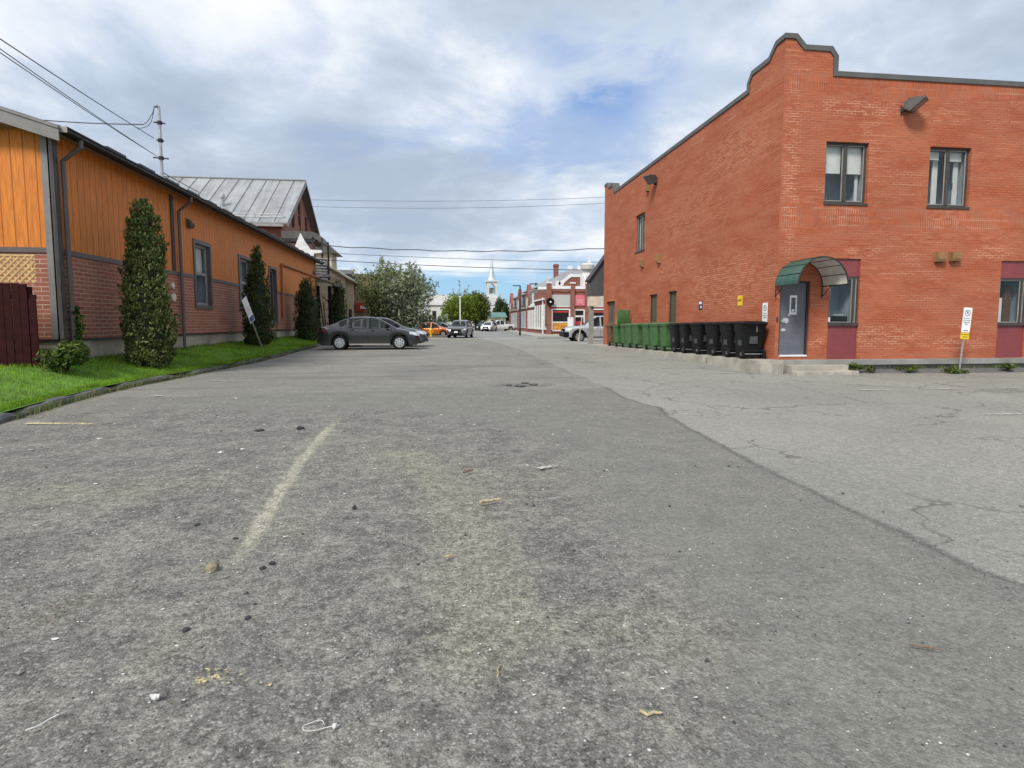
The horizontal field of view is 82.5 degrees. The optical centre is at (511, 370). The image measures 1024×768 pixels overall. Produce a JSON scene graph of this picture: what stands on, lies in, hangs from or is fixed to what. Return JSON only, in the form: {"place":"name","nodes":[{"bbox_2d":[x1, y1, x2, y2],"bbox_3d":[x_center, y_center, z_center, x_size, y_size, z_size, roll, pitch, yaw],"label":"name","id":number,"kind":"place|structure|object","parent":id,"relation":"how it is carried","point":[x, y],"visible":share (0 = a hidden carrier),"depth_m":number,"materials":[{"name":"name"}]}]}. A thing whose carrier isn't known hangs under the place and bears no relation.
{"place":"outdoors","nodes":[
{"label":"outdoors","id":0,"kind":"place"},
{"bbox_2d":[0,339,311,412],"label":"lawn","id":1,"kind":"structure","parent":0,"point":[53,383],"depth_m":11.68,"materials":[{"name":"plant"}]},
{"bbox_2d":[0,254,40,367],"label":"wooden fence","id":2,"kind":"object","parent":1,"relation":"on","point":[18,299],"visible":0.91,"depth_m":11.70,"materials":[{"name":"wood"}]},
{"bbox_2d":[32,339,90,373],"bbox_3d":[-9.076,-0.272,11.928,0.937,0.739,0.953,3,5,32],"label":"leafy bush","id":3,"kind":"object","parent":1,"relation":"on","point":[70,353],"visible":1,"depth_m":11.77,"materials":[{"name":"green plant"}]},
{"bbox_2d":[114,196,181,367],"bbox_3d":[-8.974,-2.064,14.402,1.376,4.391,1.357,-1,5,-7],"label":"cedar tree","id":4,"kind":"object","parent":1,"relation":"on","point":[147,331],"visible":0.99,"depth_m":14.11,"materials":[{"name":"green plant"}]},
{"bbox_2d":[0,106,323,361],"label":"orange building","id":5,"kind":"structure","parent":1,"relation":"on","point":[68,195],"depth_m":14.50,"materials":[{"name":"wood"}]},
{"bbox_2d":[67,305,86,341],"bbox_3d":[-9.802,-0.815,13.154,0.323,1.306,0.446,-1,5,-7],"label":"climbing vine","id":6,"kind":"object","parent":5,"relation":"attached to","point":[79,329],"visible":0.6,"depth_m":13.14,"materials":[{"name":"green plant"}]},
{"bbox_2d":[45,120,142,124],"bbox_3d":[-14.897,-8.045,18.483,6.270,0.472,0.031,0,5,-2],"label":"service cable","id":7,"kind":"object","parent":5,"relation":"attached to","point":[93,123],"visible":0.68,"depth_m":18.54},
{"bbox_2d":[153,104,198,192],"bbox_3d":[-10.988,-7.161,19.238,0.352,2.715,1.543,2,5,27],"label":"service mast","id":8,"kind":"object","parent":5,"relation":"attached to","point":[160,140],"visible":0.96,"depth_m":18.68,"materials":[{"name":"metal"}]},
{"bbox_2d":[0,49,151,152],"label":"service cable","id":9,"kind":"object","parent":8,"relation":"attached to","point":[64,94],"visible":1,"depth_m":12.19,"materials":[{"name":"rubber"}]},
{"bbox_2d":[0,38,152,137],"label":"service cable","id":10,"kind":"object","parent":8,"relation":"attached to","point":[67,83],"visible":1,"depth_m":12.23,"materials":[{"name":"rubber"}]},
{"bbox_2d":[0,52,155,155],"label":"service cable","id":11,"kind":"object","parent":8,"relation":"attached to","point":[69,99],"visible":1,"depth_m":12.16,"materials":[{"name":"rubber"}]},
{"bbox_2d":[192,238,213,308],"bbox_3d":[-11.226,-3.347,20.545,0.715,2.360,1.560,-1,5,-7],"label":"window","id":12,"kind":"structure","parent":5,"relation":"in","point":[202,257],"depth_m":21.15,"materials":[{"name":"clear glass"}]},
{"bbox_2d":[238,254,250,310],"bbox_3d":[-11.806,-3.722,25.093,0.715,2.350,1.660,-1,5,-7],"label":"window","id":13,"kind":"structure","parent":5,"relation":"in","point":[243,265],"depth_m":25.68,"materials":[{"name":"grey glass"}]},
{"bbox_2d":[268,265,278,323],"bbox_3d":[-12.098,-3.754,29.377,0.215,2.880,1.410,-1,5,-7],"label":"window","id":14,"kind":"structure","parent":5,"relation":"in","point":[271,270],"depth_m":29.86,"materials":[{"name":"glass"}]},
{"bbox_2d":[10,335,316,419],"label":"curb","id":15,"kind":"structure","parent":1,"relation":"on","point":[43,409],"depth_m":13.04,"materials":[{"name":"concrete"}]},
{"bbox_2d":[242,296,262,349],"bbox_3d":[-9.266,-1.579,20.975,0.105,2.090,1.910,0,5,-3],"label":"parking sign","id":16,"kind":"object","parent":1,"relation":"on","point":[245,302],"visible":0.94,"depth_m":20.54,"materials":[{"name":"metal"}]},
{"bbox_2d":[239,244,278,345],"bbox_3d":[-10.237,-2.890,23.417,1.483,4.274,1.374,3,6,32],"label":"cedar tree","id":17,"kind":"object","parent":1,"relation":"on","point":[257,293],"visible":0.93,"depth_m":23.14,"materials":[{"name":"green plant"}]},
{"bbox_2d":[292,276,323,340],"bbox_3d":[-11.364,-3.331,32.508,1.689,3.783,1.799,-1,5,-7],"label":"cedar tree","id":18,"kind":"object","parent":1,"relation":"on","point":[306,326],"visible":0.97,"depth_m":32.16,"materials":[{"name":"green plant"}]},
{"bbox_2d":[314,254,326,284],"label":"spiral stair","id":19,"kind":"object","parent":1,"relation":"on","point":[318,281],"visible":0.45,"depth_m":40.67,"materials":[{"name":"metal"}]},
{"bbox_2d":[316,278,345,329],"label":"timber porch","id":20,"kind":"object","parent":1,"relation":"on","point":[329,300],"visible":0.58,"depth_m":40.21,"materials":[{"name":"brown wood"}]},
{"bbox_2d":[326,279,347,324],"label":"cedar tree","id":21,"kind":"object","parent":1,"relation":"on","point":[339,310],"visible":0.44,"depth_m":42.15,"materials":[{"name":"green plant"}]},
{"bbox_2d":[320,259,575,269],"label":"power line","id":22,"kind":"object","parent":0,"point":[456,266],"visible":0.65,"depth_m":56.14,"materials":[{"name":"rubber"}]},
{"bbox_2d":[334,253,569,261],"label":"power line","id":23,"kind":"object","parent":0,"point":[455,258],"visible":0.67,"depth_m":56.06,"materials":[{"name":"rubber"}]},
{"bbox_2d":[329,245,603,251],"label":"power line","id":24,"kind":"object","parent":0,"point":[466,250],"visible":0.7,"depth_m":56.16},
{"bbox_2d":[429,329,565,337],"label":"street","id":25,"kind":"structure","parent":0,"point":[499,333],"depth_m":61.58,"materials":[{"name":"asphalt"}]},
{"bbox_2d":[315,245,357,326],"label":"stone house","id":26,"kind":"structure","parent":25,"relation":"on","point":[348,283],"depth_m":56.17,"materials":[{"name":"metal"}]},
{"bbox_2d":[352,256,411,326],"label":"shrubby tree","id":27,"kind":"object","parent":25,"relation":"on","point":[373,303],"visible":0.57,"depth_m":55.52,"materials":[{"name":"green plant"}]},
{"bbox_2d":[447,320,473,337],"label":"oncoming car","id":28,"kind":"object","parent":25,"relation":"on","point":[464,329],"visible":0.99,"depth_m":51.03,"materials":[{"name":"grey paint"}]},
{"bbox_2d":[513,285,520,335],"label":"street lamp","id":29,"kind":"object","parent":25,"relation":"on","point":[519,309],"visible":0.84,"depth_m":61.23,"materials":[{"name":"metal"}]},
{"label":"verge","id":30,"kind":"structure","parent":25,"relation":"on","visible":0},
{"bbox_2d":[370,260,443,329],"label":"shrubby tree","id":31,"kind":"object","parent":30,"relation":"on","point":[408,305],"visible":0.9,"depth_m":54.98,"materials":[{"name":"green plant"}]},
{"bbox_2d":[0,328,1023,767],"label":"parking lot","id":32,"kind":"structure","parent":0,"point":[912,460],"depth_m":3.31,"materials":[{"name":"asphalt"}]},
{"bbox_2d":[0,413,22,423],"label":"kerb","id":33,"kind":"structure","parent":32,"relation":"on","point":[5,417],"depth_m":8.22,"materials":[{"name":"concrete"}]},
{"bbox_2d":[9,387,116,415],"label":"kerb","id":34,"kind":"structure","parent":32,"relation":"on","point":[28,407],"depth_m":9.79,"materials":[{"name":"concrete"}]},
{"bbox_2d":[109,375,182,388],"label":"kerb","id":35,"kind":"structure","parent":32,"relation":"on","point":[139,381],"depth_m":12.89,"materials":[{"name":"concrete"}]},
{"bbox_2d":[182,365,232,374],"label":"kerb","id":36,"kind":"structure","parent":32,"relation":"on","point":[201,371],"depth_m":15.36,"materials":[{"name":"concrete"}]},
{"bbox_2d":[205,561,219,572],"bbox_3d":[-1.674,1.102,3.259,0.074,0.068,0.077,-1,5,-7],"label":"stone","id":37,"kind":"object","parent":32,"relation":"on","point":[212,567],"visible":0.97,"depth_m":3.23,"materials":[{"name":"stone"}]},
{"bbox_2d":[194,668,248,683],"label":"litter","id":38,"kind":"object","parent":32,"relation":"on","point":[203,681],"visible":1,"depth_m":2.25,"materials":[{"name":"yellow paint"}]},
{"bbox_2d":[160,175,320,249],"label":"brick house","id":39,"kind":"structure","parent":32,"relation":"on","point":[275,207],"depth_m":44.67,"materials":[{"name":"brown metal"}]},
{"bbox_2d":[281,231,330,279],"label":"covered balcony","id":40,"kind":"structure","parent":39,"relation":"attached to","point":[312,238],"depth_m":41.54,"materials":[{"name":"grey metal"}]},
{"bbox_2d":[295,233,321,255],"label":"white porch gable","id":41,"kind":"structure","parent":39,"relation":"attached to","point":[301,244],"depth_m":41.12,"materials":[{"name":"paint"}]},
{"bbox_2d":[317,316,420,349],"bbox_3d":[-6.485,-1.724,26.846,4.572,1.494,1.984,-1,5,-9],"label":"parked car","id":42,"kind":"object","parent":32,"relation":"on","point":[351,335],"visible":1,"depth_m":26.03,"materials":[{"name":"paint"}]},
{"bbox_2d":[345,274,416,326],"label":"tan building","id":43,"kind":"structure","parent":32,"relation":"on","point":[359,314],"depth_m":62.01,"materials":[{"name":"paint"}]},
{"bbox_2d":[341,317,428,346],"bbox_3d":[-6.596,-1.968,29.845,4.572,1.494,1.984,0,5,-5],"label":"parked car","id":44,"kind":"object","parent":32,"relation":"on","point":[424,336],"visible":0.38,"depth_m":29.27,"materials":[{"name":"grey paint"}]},
{"bbox_2d":[419,310,435,325],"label":"shrub","id":45,"kind":"object","parent":32,"relation":"on","point":[428,316],"visible":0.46,"depth_m":72.81,"materials":[{"name":"green plant"}]},
{"bbox_2d":[417,322,446,334],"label":"parked car","id":46,"kind":"object","parent":32,"relation":"on","point":[439,330],"visible":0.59,"depth_m":64.41,"materials":[{"name":"orange paint"}]},
{"bbox_2d":[428,313,447,325],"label":"shrub","id":47,"kind":"object","parent":32,"relation":"on","point":[440,320],"visible":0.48,"depth_m":73.24,"materials":[{"name":"green plant"}]},
{"bbox_2d":[428,338,536,338],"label":"gutter","id":48,"kind":"object","parent":32,"relation":"on","point":[482,338],"visible":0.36,"depth_m":49.23,"materials":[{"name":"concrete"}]},
{"bbox_2d":[481,321,496,330],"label":"parked car","id":49,"kind":"object","parent":32,"relation":"on","point":[489,325],"visible":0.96,"depth_m":90.95,"materials":[{"name":"white paint"}]},
{"bbox_2d":[488,320,514,330],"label":"parked car","id":50,"kind":"object","parent":32,"relation":"on","point":[501,324],"visible":0.59,"depth_m":95.67,"materials":[{"name":"white paint"}]},
{"bbox_2d":[0,397,1008,763],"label":"white flakes","id":51,"kind":"object","parent":32,"relation":"on","point":[434,591],"visible":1,"depth_m":3.36,"materials":[{"name":"white"}]},
{"bbox_2d":[2,391,1023,767],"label":"loose grit","id":52,"kind":"object","parent":32,"relation":"on","point":[470,591],"visible":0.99,"depth_m":3.05,"materials":[{"name":"gravel"}]},
{"bbox_2d":[509,293,516,329],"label":"brick shop","id":53,"kind":"structure","parent":32,"relation":"on","point":[513,310],"depth_m":98.13,"materials":[{"name":"red brick"}]},
{"bbox_2d":[517,289,525,330],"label":"brick shop","id":54,"kind":"structure","parent":32,"relation":"on","point":[523,316],"depth_m":85.40,"materials":[{"name":"red brick"}]},
{"bbox_2d":[525,284,544,332],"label":"brick shop","id":55,"kind":"structure","parent":32,"relation":"on","point":[529,299],"depth_m":76.59,"materials":[{"name":"white paint"}]},
{"bbox_2d":[522,258,591,292],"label":"hip roof building","id":56,"kind":"structure","parent":32,"relation":"on","point":[567,277],"depth_m":78.58,"materials":[{"name":"brick"}]},
{"bbox_2d":[559,316,602,340],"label":"parked car","id":57,"kind":"object","parent":32,"relation":"on","point":[571,333],"visible":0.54,"depth_m":40.43,"materials":[{"name":"silver paint"}]},
{"bbox_2d":[585,255,603,343],"bbox_3d":[5.037,-4.392,32.903,1.680,5.980,0.900,-1,5,-7],"label":"lean to porch","id":58,"kind":"object","parent":32,"relation":"on","point":[594,280],"visible":0.62,"depth_m":32.57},
{"bbox_2d":[581,343,782,373],"bbox_3d":[5.635,-0.845,25.622,1.097,0.490,20.608,-1,5,-7],"label":"pavement ledge","id":59,"kind":"object","parent":32,"relation":"on","point":[739,364],"visible":0.37,"depth_m":17.89,"materials":[{"name":"concrete"}]},
{"bbox_2d":[606,324,617,345],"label":"brown bin","id":60,"kind":"object","parent":59,"relation":"on","point":[610,338],"visible":0.56,"depth_m":28.75,"materials":[{"name":"plastic"}]},
{"bbox_2d":[612,310,629,346],"bbox_3d":[5.173,-1.992,27.726,0.614,1.736,0.857,-1,5,-7],"label":"green bin","id":61,"kind":"object","parent":59,"relation":"on","point":[623,316],"visible":0.58,"depth_m":27.34,"materials":[{"name":"plastic"}]},
{"bbox_2d":[620,324,625,346],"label":"green bin","id":62,"kind":"object","parent":59,"relation":"on","point":[623,339],"visible":0.47,"depth_m":26.63,"materials":[{"name":"plastic"}]},
{"bbox_2d":[624,323,632,347],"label":"green bin","id":63,"kind":"object","parent":59,"relation":"on","point":[628,335],"visible":0.45,"depth_m":25.82,"materials":[{"name":"plastic"}]},
{"bbox_2d":[631,323,642,348],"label":"green bin","id":64,"kind":"object","parent":59,"relation":"on","point":[637,332],"visible":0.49,"depth_m":24.91,"materials":[{"name":"plastic"}]},
{"bbox_2d":[641,323,650,349],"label":"green bin","id":65,"kind":"object","parent":59,"relation":"on","point":[646,335],"visible":0.46,"depth_m":23.52,"materials":[{"name":"plastic"}]},
{"bbox_2d":[648,323,660,349],"bbox_3d":[5.775,-1.319,22.828,0.630,1.075,0.835,-1,5,-14],"label":"green bin","id":66,"kind":"object","parent":59,"relation":"on","point":[655,343],"visible":0.52,"depth_m":22.65,"materials":[{"name":"plastic"}]},
{"bbox_2d":[658,322,677,350],"bbox_3d":[5.917,-1.257,21.925,0.630,1.075,0.835,0,5,-5],"label":"green bin","id":67,"kind":"object","parent":59,"relation":"on","point":[665,341],"visible":0.55,"depth_m":21.73,"materials":[{"name":"plastic"}]},
{"bbox_2d":[668,323,679,351],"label":"black bin","id":68,"kind":"object","parent":59,"relation":"on","point":[674,336],"visible":0.45,"depth_m":20.71,"materials":[{"name":"plastic"}]},
{"bbox_2d":[677,323,691,352],"bbox_3d":[6.152,-1.115,20.112,0.690,1.045,0.915,0,5,-1],"label":"black bin","id":69,"kind":"object","parent":59,"relation":"on","point":[685,337],"visible":0.5,"depth_m":19.88,"materials":[{"name":"plastic"}]},
{"bbox_2d":[689,322,706,354],"bbox_3d":[6.296,-1.049,19.165,0.690,1.045,0.915,-1,5,-7],"label":"black bin","id":70,"kind":"object","parent":59,"relation":"on","point":[698,331],"visible":0.49,"depth_m":18.95,"materials":[{"name":"plastic"}]},
{"bbox_2d":[703,322,720,355],"bbox_3d":[6.464,-0.981,18.191,0.690,1.045,0.915,-1,5,-9],"label":"black bin","id":71,"kind":"object","parent":59,"relation":"on","point":[713,338],"visible":0.48,"depth_m":17.98,"materials":[{"name":"plastic"}]},
{"bbox_2d":[718,321,735,356],"bbox_3d":[6.563,-0.913,17.218,0.690,1.045,0.915,0,5,-3],"label":"black bin","id":72,"kind":"object","parent":59,"relation":"on","point":[727,338],"visible":0.55,"depth_m":17.02,"materials":[{"name":"plastic"}]},
{"bbox_2d":[732,321,767,358],"bbox_3d":[6.639,-0.851,16.313,0.690,1.045,0.915,0,5,-2],"label":"black bin","id":73,"kind":"object","parent":59,"relation":"on","point":[749,335],"visible":1,"depth_m":16.06,"materials":[{"name":"plastic"}]},
{"bbox_2d":[755,363,783,374],"bbox_3d":[6.794,0.022,15.269,0.760,0.400,0.275,-1,5,-7],"label":"pavement ledge","id":74,"kind":"object","parent":32,"relation":"on","point":[768,368],"visible":0.62,"depth_m":15.16,"materials":[{"name":"concrete"}]},
{"bbox_2d":[603,32,1023,359],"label":"brick building","id":75,"kind":"structure","parent":32,"relation":"on","point":[818,201],"depth_m":16.20,"materials":[{"name":"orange brick"}]},
{"bbox_2d":[609,302,614,323],"bbox_3d":[5.351,-2.444,30.902,0.040,2.300,1.490,-1,5,-7],"label":"service door","id":76,"kind":"structure","parent":75,"relation":"in","point":[612,304],"depth_m":30.93,"materials":[{"name":"metal"}]},
{"bbox_2d":[634,213,644,253],"bbox_3d":[6.158,-6.161,26.278,0.875,1.700,1.240,-1,5,-7],"label":"window","id":77,"kind":"structure","parent":75,"relation":"in","point":[641,218],"depth_m":26.71,"materials":[{"name":"white glass"}]},
{"bbox_2d":[643,174,656,184],"bbox_3d":[5.746,-7.875,24.128,0.576,0.342,0.360,-3,6,-35],"label":"wall floodlight","id":78,"kind":"object","parent":75,"relation":"attached to","point":[650,179],"depth_m":24.02,"materials":[{"name":"grey metal"}]},
{"bbox_2d":[650,294,656,322],"bbox_3d":[6.076,-2.321,24.774,0.075,1.762,0.862,-1,5,-7],"label":"window","id":79,"kind":"structure","parent":75,"relation":"in","point":[653,297],"depth_m":24.86,"materials":[{"name":"grey glass"}]},
{"bbox_2d":[669,291,676,321],"bbox_3d":[6.332,-2.174,22.771,0.075,1.792,0.812,-1,5,-7],"label":"window","id":80,"kind":"structure","parent":75,"relation":"in","point":[672,304],"depth_m":22.93,"materials":[{"name":"grey glass"}]},
{"bbox_2d":[762,303,767,321],"bbox_3d":[7.048,-1.574,16.266,0.008,0.600,0.260,-1,5,-7],"label":"parking sign","id":81,"kind":"object","parent":75,"relation":"attached to","point":[764,311],"visible":0.99,"depth_m":16.25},
{"bbox_2d":[778,283,805,354],"bbox_3d":[7.639,-1.396,15.926,0.780,1.950,0.101,-1,5,-7],"label":"door","id":82,"kind":"structure","parent":75,"relation":"in","point":[793,297],"depth_m":15.93,"materials":[{"name":"metal"}]},
{"bbox_2d":[828,277,858,325],"bbox_3d":[9.040,-1.922,16.376,0.915,1.335,0.840,-1,5,-7],"label":"window","id":83,"kind":"structure","parent":75,"relation":"in","point":[843,299],"depth_m":16.36,"materials":[{"name":"clear glass"}]},
{"bbox_2d":[823,142,867,205],"bbox_3d":[8.941,-5.317,16.150,1.290,1.660,0.995,-1,5,-7],"label":"window","id":84,"kind":"structure","parent":75,"relation":"in","point":[845,169],"depth_m":15.89,"materials":[{"name":"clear glass"}]},
{"bbox_2d":[900,95,928,113],"bbox_3d":[10.707,-7.056,15.532,0.576,0.342,0.360,5,7,45],"label":"wall floodlight","id":85,"kind":"object","parent":75,"relation":"attached to","point":[912,105],"depth_m":15.44,"materials":[{"name":"grey metal"}]},
{"bbox_2d":[926,148,969,208],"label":"window","id":86,"kind":"structure","parent":75,"relation":"in","point":[948,167],"depth_m":16.39,"materials":[{"name":"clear glass"}]},
{"bbox_2d":[997,279,1023,324],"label":"window","id":87,"kind":"structure","parent":75,"relation":"in","point":[1011,296],"depth_m":16.96,"materials":[{"name":"clear glass"}]},
{"bbox_2d":[785,364,858,375],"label":"concrete steps","id":88,"kind":"structure","parent":32,"relation":"on","point":[813,370],"depth_m":15.21,"materials":[{"name":"concrete"}]},
{"bbox_2d":[783,358,1023,372],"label":"pavement ledge","id":89,"kind":"object","parent":32,"relation":"on","point":[928,363],"visible":0.29,"depth_m":16.19,"materials":[{"name":"grey concrete"}]},
{"bbox_2d":[848,367,1023,372],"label":"asphalt kerb","id":90,"kind":"structure","parent":32,"relation":"on","point":[971,370],"depth_m":15.87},
{"bbox_2d":[894,365,919,372],"bbox_3d":[10.613,-0.055,15.661,0.678,0.235,0.517,-4,6,-42],"label":"weed clump","id":91,"kind":"object","parent":90,"relation":"on","point":[909,369],"visible":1,"depth_m":15.60,"materials":[{"name":"green plant"}]},
{"bbox_2d":[855,364,1023,369],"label":"ledge grass","id":92,"kind":"structure","parent":90,"relation":"on","point":[993,366],"depth_m":16.21,"materials":[{"name":"plant"}]},
{"bbox_2d":[941,366,969,373],"bbox_3d":[11.798,0.012,15.541,0.692,0.264,0.537,-1,5,-7],"label":"weed clump","id":93,"kind":"object","parent":90,"relation":"on","point":[955,370],"visible":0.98,"depth_m":15.49,"materials":[{"name":"green plant"}]},
{"bbox_2d":[958,307,972,368],"bbox_3d":[12.169,-0.812,15.690,0.314,1.745,0.062,-1,5,-7],"label":"parking sign","id":94,"kind":"object","parent":90,"relation":"on","point":[967,316],"visible":1,"depth_m":15.63,"materials":[{"name":"metal"}]},
{"bbox_2d":[998,362,1016,370],"bbox_3d":[13.544,-0.095,15.948,0.471,0.261,0.339,-3,5,-31],"label":"weed clump","id":95,"kind":"object","parent":90,"relation":"on","point":[1007,366],"visible":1,"depth_m":15.90,"materials":[{"name":"green plant"}]},
{"bbox_2d":[0,0,1023,322],"label":"sky","id":96,"kind":"structure","parent":0,"point":[422,114],"materials":[{"name":"blue"}]},
{"bbox_2d":[506,330,561,336],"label":"pavement","id":97,"kind":"structure","parent":0,"point":[532,334],"depth_m":61.34,"materials":[{"name":"concrete"}]},
{"bbox_2d":[532,279,603,333],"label":"corner shop","id":98,"kind":"structure","parent":97,"relation":"on","point":[570,301],"depth_m":62.88,"materials":[{"name":"brick"}]},
{"bbox_2d":[551,309,569,330],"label":"display window","id":99,"kind":"structure","parent":98,"relation":"in","point":[559,317],"depth_m":62.84,"materials":[{"name":"black glass"}]},
{"bbox_2d":[575,309,584,325],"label":"shop door","id":100,"kind":"structure","parent":98,"relation":"in","point":[578,312],"depth_m":63.10,"materials":[{"name":"white glass"}]},
{"bbox_2d":[580,263,594,285],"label":"roof ventilator","id":101,"kind":"object","parent":98,"relation":"on","point":[589,267],"visible":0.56,"depth_m":64.90,"materials":[{"name":"white paint"}]},
{"bbox_2d":[594,309,602,325],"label":"display window","id":102,"kind":"structure","parent":98,"relation":"in","point":[597,312],"depth_m":63.35,"materials":[{"name":"black glass"}]},
{"label":"ground","id":103,"kind":"structure","parent":0,"visible":0},
{"bbox_2d":[425,295,451,326],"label":"house","id":104,"kind":"structure","parent":103,"relation":"on","point":[435,305],"depth_m":148.19,"materials":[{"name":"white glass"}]},
{"bbox_2d":[440,293,481,325],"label":"round tree","id":105,"kind":"object","parent":103,"relation":"on","point":[452,310],"visible":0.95,"depth_m":101.16,"materials":[{"name":"green plant"}]},
{"bbox_2d":[469,290,491,329],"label":"round tree","id":106,"kind":"object","parent":103,"relation":"on","point":[484,307],"visible":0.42,"depth_m":104.23,"materials":[{"name":"green plant"}]},
{"bbox_2d":[466,254,508,325],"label":"church","id":107,"kind":"structure","parent":103,"relation":"on","point":[491,293],"depth_m":227.29,"materials":[{"name":"paint"}]},
{"bbox_2d":[486,312,506,322],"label":"house","id":108,"kind":"structure","parent":103,"relation":"on","point":[502,315],"depth_m":140.72,"materials":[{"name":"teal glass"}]},
{"bbox_2d":[495,297,506,311],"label":"dark tree","id":109,"kind":"object","parent":103,"relation":"on","point":[500,305],"visible":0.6,"depth_m":149.32,"materials":[{"name":"green plant"}]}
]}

